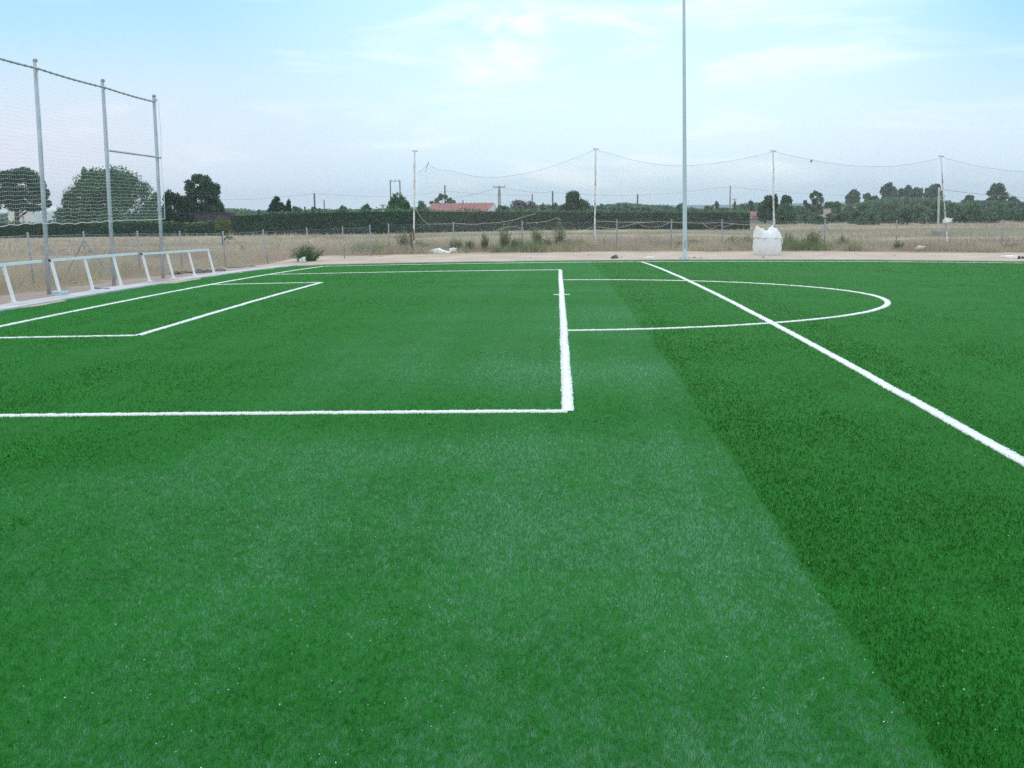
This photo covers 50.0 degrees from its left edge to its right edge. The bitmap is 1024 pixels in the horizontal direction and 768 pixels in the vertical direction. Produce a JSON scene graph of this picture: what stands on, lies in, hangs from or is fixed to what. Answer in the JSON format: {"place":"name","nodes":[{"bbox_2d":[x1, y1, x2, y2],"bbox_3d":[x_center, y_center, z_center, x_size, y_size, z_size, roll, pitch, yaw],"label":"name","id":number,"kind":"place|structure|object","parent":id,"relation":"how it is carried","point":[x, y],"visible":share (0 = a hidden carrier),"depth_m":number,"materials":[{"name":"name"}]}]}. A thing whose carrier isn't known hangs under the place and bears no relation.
{"place":"outdoors","nodes":[
{"label":"outdoors","id":0,"kind":"place"},
{"bbox_2d":[430,202,495,211],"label":"house","id":1,"kind":"structure","parent":0,"point":[478,205],"depth_m":129.16,"materials":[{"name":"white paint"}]},
{"bbox_2d":[0,202,957,214],"bbox_3d":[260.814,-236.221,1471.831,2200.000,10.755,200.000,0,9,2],"label":"mountains","id":2,"kind":"structure","parent":0,"point":[727,206],"depth_m":1441.20,"materials":[{"name":"green plant"}]},
{"bbox_2d":[0,202,1023,307],"bbox_3d":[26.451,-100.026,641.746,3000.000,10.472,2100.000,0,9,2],"label":"ground","id":3,"kind":"structure","parent":0,"point":[600,255],"depth_m":52.33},
{"bbox_2d":[0,260,41,302],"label":"railing","id":4,"kind":"object","parent":3,"relation":"on","point":[3,265],"visible":0.85,"depth_m":23.34,"materials":[{"name":"white metal"}]},
{"bbox_2d":[0,167,52,222],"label":"tree","id":5,"kind":"object","parent":3,"relation":"on","point":[7,185],"visible":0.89,"depth_m":97.93,"materials":[{"name":"green plant"}]},
{"bbox_2d":[7,206,57,222],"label":"poly tunnel","id":6,"kind":"structure","parent":3,"relation":"on","point":[31,217],"depth_m":151.26,"materials":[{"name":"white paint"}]},
{"bbox_2d":[51,291,67,295],"bbox_3d":[-10.474,-2.078,25.460,0.330,0.150,0.309,0,9,2],"label":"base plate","id":7,"kind":"object","parent":3,"relation":"on","point":[55,293],"visible":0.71,"depth_m":25.34,"materials":[{"name":"white plastic"}]},
{"bbox_2d":[0,212,148,222],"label":"woodland","id":8,"kind":"object","parent":3,"relation":"on","point":[3,216],"visible":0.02,"depth_m":229.62,"materials":[{"name":"green plant"}]},
{"bbox_2d":[0,58,164,294],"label":"ball stop net","id":9,"kind":"object","parent":3,"relation":"on","point":[36,68],"visible":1,"depth_m":28.27,"materials":[{"name":"metal"}]},
{"bbox_2d":[48,252,137,291],"bbox_3d":[-10.471,-2.864,28.053,0.276,0.923,5.330,0,9,2],"label":"railing","id":10,"kind":"object","parent":3,"relation":"on","point":[84,258],"visible":0.83,"depth_m":27.29,"materials":[{"name":"white metal"}]},
{"bbox_2d":[51,164,162,223],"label":"tree","id":11,"kind":"object","parent":3,"relation":"on","point":[143,193],"visible":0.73,"depth_m":99.56,"materials":[{"name":"green plant"}]},
{"bbox_2d":[0,219,227,237],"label":"hedge","id":12,"kind":"object","parent":3,"relation":"on","point":[150,227],"visible":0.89,"depth_m":95.94,"materials":[{"name":"green plant"}]},
{"bbox_2d":[0,265,296,310],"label":"kerb","id":13,"kind":"structure","parent":3,"relation":"on","point":[9,306],"depth_m":26.79,"materials":[{"name":"concrete"}]},
{"bbox_2d":[0,243,310,294],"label":"dry grass","id":14,"kind":"structure","parent":3,"relation":"on","point":[25,278],"depth_m":38.62,"materials":[{"name":"beige plant"}]},
{"bbox_2d":[161,189,195,222],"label":"tree","id":15,"kind":"object","parent":3,"relation":"on","point":[179,204],"visible":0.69,"depth_m":96.71,"materials":[{"name":"green plant"}]},
{"bbox_2d":[140,249,216,281],"bbox_3d":[-10.225,-3.709,34.018,0.276,0.973,6.065,0,9,2],"label":"railing","id":16,"kind":"object","parent":3,"relation":"on","point":[169,262],"visible":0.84,"depth_m":33.08,"materials":[{"name":"white metal"}]},
{"bbox_2d":[0,225,371,287],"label":"wire fence","id":17,"kind":"object","parent":3,"relation":"on","point":[84,242],"visible":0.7,"depth_m":38.29,"materials":[{"name":"metal"}]},
{"bbox_2d":[183,173,226,212],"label":"tree","id":18,"kind":"object","parent":3,"relation":"on","point":[207,198],"visible":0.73,"depth_m":102.39,"materials":[{"name":"green plant"}]},
{"bbox_2d":[188,212,234,233],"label":"screen wall","id":19,"kind":"structure","parent":3,"relation":"on","point":[201,217],"depth_m":100.96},
{"bbox_2d":[214,216,234,246],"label":"tree","id":20,"kind":"object","parent":3,"relation":"on","point":[226,222],"visible":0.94,"depth_m":68.18,"materials":[{"name":"green plant"}]},
{"bbox_2d":[266,195,292,214],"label":"tree","id":21,"kind":"object","parent":3,"relation":"on","point":[275,205],"visible":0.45,"depth_m":111.38,"materials":[{"name":"green plant"}]},
{"bbox_2d":[292,206,303,213],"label":"tree","id":22,"kind":"object","parent":3,"relation":"on","point":[295,208],"visible":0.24,"depth_m":149.33,"materials":[{"name":"green plant"}]},
{"bbox_2d":[290,243,325,261],"bbox_3d":[-9.198,-5.873,49.130,1.677,0.913,1.215,0,9,2],"label":"bush","id":23,"kind":"object","parent":3,"relation":"on","point":[306,254],"visible":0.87,"depth_m":49.03,"materials":[{"name":"green plant"}]},
{"bbox_2d":[360,203,371,211],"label":"tree","id":24,"kind":"object","parent":3,"relation":"on","point":[365,206],"visible":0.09,"depth_m":133.88,"materials":[{"name":"green plant"}]},
{"bbox_2d":[386,191,409,211],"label":"tree","id":25,"kind":"object","parent":3,"relation":"on","point":[400,201],"visible":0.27,"depth_m":106.81,"materials":[{"name":"green plant"}]},
{"bbox_2d":[395,225,409,246],"bbox_3d":[-5.657,-7.591,57.459,1.076,1.406,0.752,0,9,2],"label":"weed","id":26,"kind":"object","parent":3,"relation":"on","point":[404,236],"visible":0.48,"depth_m":57.38,"materials":[{"name":"green plant"}]},
{"bbox_2d":[416,201,427,210],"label":"tree","id":27,"kind":"object","parent":3,"relation":"on","point":[420,205],"visible":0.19,"depth_m":113.80,"materials":[{"name":"green plant"}]},
{"bbox_2d":[438,193,451,202],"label":"tree","id":28,"kind":"object","parent":3,"relation":"on","point":[440,196],"visible":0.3,"depth_m":149.99,"materials":[{"name":"green plant"}]},
{"bbox_2d":[447,239,464,248],"bbox_3d":[-2.913,-7.219,56.680,0.689,0.837,0.763,9,13,44],"label":"weed","id":29,"kind":"object","parent":3,"relation":"on","point":[456,244],"visible":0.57,"depth_m":56.60,"materials":[{"name":"green plant"}]},
{"bbox_2d":[460,240,474,249],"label":"weed","id":30,"kind":"object","parent":3,"relation":"on","point":[468,244],"visible":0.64,"depth_m":55.84,"materials":[{"name":"green plant"}]},
{"bbox_2d":[479,232,488,250],"bbox_3d":[-1.402,-7.215,55.535,0.536,1.126,0.474,0,9,2],"label":"weed","id":31,"kind":"object","parent":3,"relation":"on","point":[484,242],"visible":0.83,"depth_m":55.48,"materials":[{"name":"green plant"}]},
{"bbox_2d":[230,207,750,234],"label":"hedge","id":32,"kind":"object","parent":3,"relation":"on","point":[300,223],"visible":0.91,"depth_m":95.78,"materials":[{"name":"green plant"}]},
{"bbox_2d":[493,185,504,206],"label":"utility pole","id":33,"kind":"object","parent":3,"relation":"on","point":[499,196],"visible":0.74,"depth_m":138.03,"materials":[{"name":"concrete"}]},
{"bbox_2d":[497,219,511,249],"bbox_3d":[-0.378,-7.589,56.025,0.754,1.660,0.629,0,9,2],"label":"weed","id":34,"kind":"object","parent":3,"relation":"on","point":[502,236],"visible":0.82,"depth_m":55.98,"materials":[{"name":"green plant"}]},
{"bbox_2d":[496,205,518,211],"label":"tree","id":35,"kind":"object","parent":3,"relation":"on","point":[505,208],"visible":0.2,"depth_m":128.29,"materials":[{"name":"green plant"}]},
{"bbox_2d":[0,260,1023,767],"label":"artificial turf","id":36,"kind":"structure","parent":3,"relation":"on","point":[520,322],"depth_m":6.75,"materials":[{"name":"green plastic"}]},
{"bbox_2d":[0,334,137,337],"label":"goal area line","id":37,"kind":"object","parent":36,"relation":"on","point":[69,336],"visible":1,"depth_m":16.21,"materials":[{"name":"white paint"}]},
{"bbox_2d":[0,266,323,326],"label":"goal line","id":38,"kind":"object","parent":36,"relation":"on","point":[85,308],"visible":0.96,"depth_m":23.07,"materials":[{"name":"white paint"}]},
{"bbox_2d":[138,282,322,335],"bbox_3d":[-5.251,-1.698,22.503,0.134,0.173,12.804,0,9,2],"label":"goal area line","id":39,"kind":"object","parent":36,"relation":"on","point":[174,324],"visible":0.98,"depth_m":19.75,"materials":[{"name":"white paint"}]},
{"bbox_2d":[209,282,318,284],"bbox_3d":[-6.483,-2.649,28.880,2.987,0.062,0.132,0,9,2],"label":"goal area line","id":40,"kind":"object","parent":36,"relation":"on","point":[266,283],"visible":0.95,"depth_m":28.85,"materials":[{"name":"white paint"}]},
{"bbox_2d":[0,409,567,416],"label":"penalty area line","id":41,"kind":"object","parent":36,"relation":"on","point":[282,413],"visible":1,"depth_m":9.79,"materials":[{"name":"white paint"}]},
{"bbox_2d":[269,269,558,274],"bbox_3d":[-3.110,-3.529,34.581,9.244,0.100,0.142,0,9,2],"label":"penalty area line","id":42,"kind":"object","parent":36,"relation":"on","point":[408,271],"visible":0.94,"depth_m":34.58,"materials":[{"name":"white paint"}]},
{"bbox_2d":[13,422,1015,767],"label":"sand grains","id":43,"kind":"object","parent":36,"relation":"on","point":[391,628],"visible":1,"depth_m":4.58},
{"bbox_2d":[558,269,573,410],"bbox_3d":[0.999,-1.675,22.038,0.145,0.308,25.020,0,9,2],"label":"penalty area line","id":44,"kind":"object","parent":36,"relation":"on","point":[567,403],"visible":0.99,"depth_m":12.99,"materials":[{"name":"white paint"}]},
{"bbox_2d":[350,261,1001,265],"bbox_3d":[20.169,-4.706,41.882,55.160,0.219,0.169,0,9,2],"label":"touchline","id":45,"kind":"object","parent":36,"relation":"on","point":[693,261],"visible":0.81,"depth_m":42.35,"materials":[{"name":"white paint"}]},
{"bbox_2d":[562,279,890,330],"bbox_3d":[4.119,-1.742,21.898,6.272,0.167,12.515,0,9,2],"label":"penalty arc line","id":46,"kind":"object","parent":36,"relation":"on","point":[887,302],"visible":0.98,"depth_m":17.65,"materials":[{"name":"white paint"}]},
{"bbox_2d":[642,262,1023,466],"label":"field line","id":47,"kind":"object","parent":36,"relation":"on","point":[992,444],"visible":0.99,"depth_m":10.52,"materials":[{"name":"white paint"}]},
{"bbox_2d":[224,202,805,215],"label":"woodland","id":48,"kind":"object","parent":3,"relation":"on","point":[245,210],"visible":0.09,"depth_m":231.55,"materials":[{"name":"green plant"}]},
{"bbox_2d":[509,200,538,211],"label":"tree","id":49,"kind":"object","parent":3,"relation":"on","point":[529,204],"visible":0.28,"depth_m":167.37,"materials":[{"name":"green plant"}]},
{"bbox_2d":[530,223,543,245],"bbox_3d":[1.264,-7.552,55.929,0.796,1.567,0.552,0,9,2],"label":"weed","id":50,"kind":"object","parent":3,"relation":"on","point":[536,237],"visible":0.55,"depth_m":55.88,"materials":[{"name":"green plant"}]},
{"bbox_2d":[547,202,557,211],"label":"tree","id":51,"kind":"object","parent":3,"relation":"on","point":[553,207],"visible":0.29,"depth_m":157.67,"materials":[{"name":"green plant"}]},
{"bbox_2d":[552,218,565,244],"bbox_3d":[2.404,-7.699,56.043,0.819,1.791,0.614,0,9,2],"label":"weed","id":52,"kind":"object","parent":3,"relation":"on","point":[559,238],"visible":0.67,"depth_m":55.99,"materials":[{"name":"green plant"}]},
{"bbox_2d":[557,190,590,211],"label":"tree","id":53,"kind":"object","parent":3,"relation":"on","point":[576,203],"visible":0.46,"depth_m":106.05,"materials":[{"name":"green plant"}]},
{"bbox_2d":[347,232,865,254],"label":"green weeds","id":54,"kind":"object","parent":3,"relation":"on","point":[800,244],"visible":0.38,"depth_m":54.34,"materials":[{"name":"green plant"}]},
{"bbox_2d":[277,231,1023,255],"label":"dry grass","id":55,"kind":"structure","parent":3,"relation":"on","point":[714,246],"depth_m":54.28,"materials":[{"name":"beige plant"}]},
{"bbox_2d":[310,259,1023,264],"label":"kerb","id":56,"kind":"structure","parent":3,"relation":"on","point":[668,259],"depth_m":45.21,"materials":[{"name":"concrete"}]},
{"bbox_2d":[678,0,690,258],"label":"floodlight pole","id":57,"kind":"object","parent":3,"relation":"on","point":[684,235],"visible":0.93,"depth_m":45.30,"materials":[{"name":"metal"}]},
{"bbox_2d":[388,219,1023,249],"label":"wire fence","id":58,"kind":"object","parent":3,"relation":"on","point":[721,230],"visible":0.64,"depth_m":55.24,"materials":[{"name":"metal"}]},
{"bbox_2d":[410,148,1023,248],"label":"old net","id":59,"kind":"object","parent":3,"relation":"on","point":[594,211],"visible":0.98,"depth_m":53.78,"materials":[{"name":"grey fabric"}]},
{"bbox_2d":[746,200,754,211],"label":"tree","id":60,"kind":"object","parent":3,"relation":"on","point":[750,206],"visible":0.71,"depth_m":190.74,"materials":[{"name":"green plant"}]},
{"bbox_2d":[755,195,772,223],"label":"tree","id":61,"kind":"object","parent":3,"relation":"on","point":[764,214],"visible":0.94,"depth_m":122.12,"materials":[{"name":"green plant"}]},
{"bbox_2d":[750,218,783,222],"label":"boundary wall","id":62,"kind":"structure","parent":3,"relation":"on","point":[752,219],"depth_m":125.50,"materials":[{"name":"concrete"}]},
{"bbox_2d":[753,225,782,254],"bbox_3d":[11.662,-6.575,50.179,1.092,1.337,0.960,-3,10,-16],"label":"bulk bag","id":63,"kind":"object","parent":3,"relation":"on","point":[768,242],"visible":1,"depth_m":49.83,"materials":[{"name":"fabric"}]},
{"bbox_2d":[774,194,778,213],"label":"tree","id":64,"kind":"object","parent":3,"relation":"on","point":[776,204],"visible":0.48,"depth_m":131.94,"materials":[{"name":"green plant"}]},
{"bbox_2d":[772,203,797,223],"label":"tree","id":65,"kind":"object","parent":3,"relation":"on","point":[785,215],"visible":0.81,"depth_m":117.24,"materials":[{"name":"green plant"}]},
{"bbox_2d":[780,195,792,204],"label":"tree","id":66,"kind":"object","parent":3,"relation":"on","point":[785,199],"visible":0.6,"depth_m":136.59,"materials":[{"name":"green plant"}]},
{"bbox_2d":[797,210,815,222],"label":"bush","id":67,"kind":"object","parent":3,"relation":"on","point":[803,217],"visible":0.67,"depth_m":120.91,"materials":[{"name":"green plant"}]},
{"bbox_2d":[802,228,822,245],"bbox_3d":[15.012,-7.279,54.873,1.070,1.243,0.866,0,9,2],"label":"weed","id":68,"kind":"object","parent":3,"relation":"on","point":[810,236],"visible":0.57,"depth_m":54.79,"materials":[{"name":"green plant"}]},
{"bbox_2d":[803,190,823,215],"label":"tree","id":69,"kind":"object","parent":3,"relation":"on","point":[814,201],"visible":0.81,"depth_m":124.81,"materials":[{"name":"green plant"}]},
{"bbox_2d":[807,215,827,223],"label":"bush","id":70,"kind":"object","parent":3,"relation":"on","point":[818,220],"visible":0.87,"depth_m":115.13,"materials":[{"name":"green plant"}]},
{"bbox_2d":[825,213,838,222],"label":"bush","id":71,"kind":"object","parent":3,"relation":"on","point":[830,219],"visible":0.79,"depth_m":124.16,"materials":[{"name":"green plant"}]},
{"bbox_2d":[827,201,842,213],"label":"bush","id":72,"kind":"object","parent":3,"relation":"on","point":[834,205],"visible":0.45,"depth_m":173.82,"materials":[{"name":"green plant"}]},
{"bbox_2d":[833,212,850,222],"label":"bush","id":73,"kind":"object","parent":3,"relation":"on","point":[846,216],"visible":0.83,"depth_m":124.46,"materials":[{"name":"green plant"}]},
{"bbox_2d":[842,204,856,215],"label":"bush","id":74,"kind":"object","parent":3,"relation":"on","point":[851,208],"visible":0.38,"depth_m":177.33,"materials":[{"name":"green plant"}]},
{"bbox_2d":[845,189,860,203],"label":"tree","id":75,"kind":"object","parent":3,"relation":"on","point":[856,199],"visible":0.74,"depth_m":291.57,"materials":[{"name":"green plant"}]},
{"bbox_2d":[847,209,860,223],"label":"bush","id":76,"kind":"object","parent":3,"relation":"on","point":[852,213],"visible":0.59,"depth_m":116.13,"materials":[{"name":"green plant"}]},
{"bbox_2d":[856,203,877,214],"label":"bush","id":77,"kind":"object","parent":3,"relation":"on","point":[866,205],"visible":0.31,"depth_m":151.64,"materials":[{"name":"green plant"}]},
{"bbox_2d":[862,192,871,201],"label":"tree","id":78,"kind":"object","parent":3,"relation":"on","point":[868,198],"visible":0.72,"depth_m":291.73,"materials":[{"name":"green plant"}]},
{"bbox_2d":[855,210,880,224],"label":"bush","id":79,"kind":"object","parent":3,"relation":"on","point":[871,218],"visible":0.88,"depth_m":110.72,"materials":[{"name":"green plant"}]},
{"bbox_2d":[877,209,890,222],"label":"bush","id":80,"kind":"object","parent":3,"relation":"on","point":[881,215],"visible":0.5,"depth_m":117.32,"materials":[{"name":"green plant"}]},
{"bbox_2d":[880,182,897,198],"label":"tree","id":81,"kind":"object","parent":3,"relation":"on","point":[889,193],"visible":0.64,"depth_m":281.06,"materials":[{"name":"green plant"}]},
{"bbox_2d":[882,203,900,211],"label":"bush","id":82,"kind":"object","parent":3,"relation":"on","point":[890,208],"visible":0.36,"depth_m":184.20,"materials":[{"name":"green plant"}]},
{"bbox_2d":[884,209,900,222],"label":"bush","id":83,"kind":"object","parent":3,"relation":"on","point":[890,219],"visible":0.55,"depth_m":115.98,"materials":[{"name":"green plant"}]},
{"bbox_2d":[897,208,914,224],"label":"bush","id":84,"kind":"object","parent":3,"relation":"on","point":[903,216],"visible":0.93,"depth_m":109.36,"materials":[{"name":"green plant"}]},
{"bbox_2d":[792,196,1023,214],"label":"woodland","id":85,"kind":"object","parent":3,"relation":"on","point":[918,201],"visible":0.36,"depth_m":211.72,"materials":[{"name":"green plant"}]},
{"bbox_2d":[904,185,913,197],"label":"tree","id":86,"kind":"object","parent":3,"relation":"on","point":[907,190],"visible":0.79,"depth_m":291.02,"materials":[{"name":"green plant"}]},
{"bbox_2d":[912,187,923,197],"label":"tree","id":87,"kind":"object","parent":3,"relation":"on","point":[917,193],"visible":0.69,"depth_m":290.84,"materials":[{"name":"green plant"}]},
{"bbox_2d":[912,210,924,222],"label":"bush","id":88,"kind":"object","parent":3,"relation":"on","point":[916,213],"visible":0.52,"depth_m":116.17,"materials":[{"name":"green plant"}]},
{"bbox_2d":[913,204,928,211],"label":"bush","id":89,"kind":"object","parent":3,"relation":"on","point":[919,207],"visible":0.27,"depth_m":172.25,"materials":[{"name":"green plant"}]},
{"bbox_2d":[917,209,942,223],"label":"bush","id":90,"kind":"object","parent":3,"relation":"on","point":[932,214],"visible":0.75,"depth_m":112.19,"materials":[{"name":"green plant"}]},
{"bbox_2d":[923,183,944,199],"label":"tree","id":91,"kind":"object","parent":3,"relation":"on","point":[933,189],"visible":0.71,"depth_m":285.41,"materials":[{"name":"green plant"}]},
{"bbox_2d":[924,201,946,216],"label":"bush","id":92,"kind":"object","parent":3,"relation":"on","point":[933,205],"visible":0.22,"depth_m":160.65,"materials":[{"name":"green plant"}]},
{"bbox_2d":[932,187,945,235],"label":"concrete post","id":93,"kind":"object","parent":3,"relation":"on","point":[938,215],"visible":0.71,"depth_m":75.88,"materials":[{"name":"concrete"}]},
{"bbox_2d":[943,208,959,222],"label":"bush","id":94,"kind":"object","parent":3,"relation":"on","point":[952,215],"visible":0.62,"depth_m":114.41,"materials":[{"name":"green plant"}]},
{"bbox_2d":[942,201,965,211],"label":"bush","id":95,"kind":"object","parent":3,"relation":"on","point":[953,205],"visible":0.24,"depth_m":161.39,"materials":[{"name":"green plant"}]},
{"bbox_2d":[955,209,978,222],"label":"bush","id":96,"kind":"object","parent":3,"relation":"on","point":[961,219],"visible":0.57,"depth_m":113.98,"materials":[{"name":"green plant"}]},
{"bbox_2d":[967,202,981,213],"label":"bush","id":97,"kind":"object","parent":3,"relation":"on","point":[976,206],"visible":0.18,"depth_m":141.71,"materials":[{"name":"green plant"}]},
{"bbox_2d":[965,208,986,222],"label":"bush","id":98,"kind":"object","parent":3,"relation":"on","point":[973,217],"visible":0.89,"depth_m":112.51,"materials":[{"name":"green plant"}]},
{"bbox_2d":[984,212,1001,222],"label":"bush","id":99,"kind":"object","parent":3,"relation":"on","point":[988,217],"visible":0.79,"depth_m":112.31,"materials":[{"name":"green plant"}]},
{"bbox_2d":[986,183,1010,200],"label":"tree","id":100,"kind":"object","parent":3,"relation":"on","point":[999,189],"visible":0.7,"depth_m":241.42,"materials":[{"name":"green plant"}]},
{"bbox_2d":[994,207,1010,220],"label":"bush","id":101,"kind":"object","parent":3,"relation":"on","point":[1006,217],"visible":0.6,"depth_m":124.52,"materials":[{"name":"green plant"}]},
{"bbox_2d":[1000,255,1020,258],"bbox_3d":[21.289,-5.422,46.964,0.240,0.234,1.117,-4,10,-20],"label":"pipe","id":102,"kind":"object","parent":3,"relation":"on","point":[1014,256],"visible":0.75,"depth_m":46.69,"materials":[{"name":"white metal"}]},
{"bbox_2d":[1007,208,1022,220],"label":"bush","id":103,"kind":"object","parent":3,"relation":"on","point":[1011,211],"visible":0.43,"depth_m":125.17,"materials":[{"name":"green plant"}]},
{"bbox_2d":[1012,209,1023,221],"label":"bush","id":104,"kind":"object","parent":3,"relation":"on","point":[1017,216],"visible":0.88,"depth_m":114.90,"materials":[{"name":"green plant"}]},
{"bbox_2d":[0,219,1023,256],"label":"field grass","id":105,"kind":"structure","parent":0,"point":[860,235],"depth_m":73.99,"materials":[{"name":"plant"}]},
{"bbox_2d":[0,0,1023,212],"label":"sky","id":106,"kind":"structure","parent":0,"point":[266,99],"materials":[{"name":"blue"}]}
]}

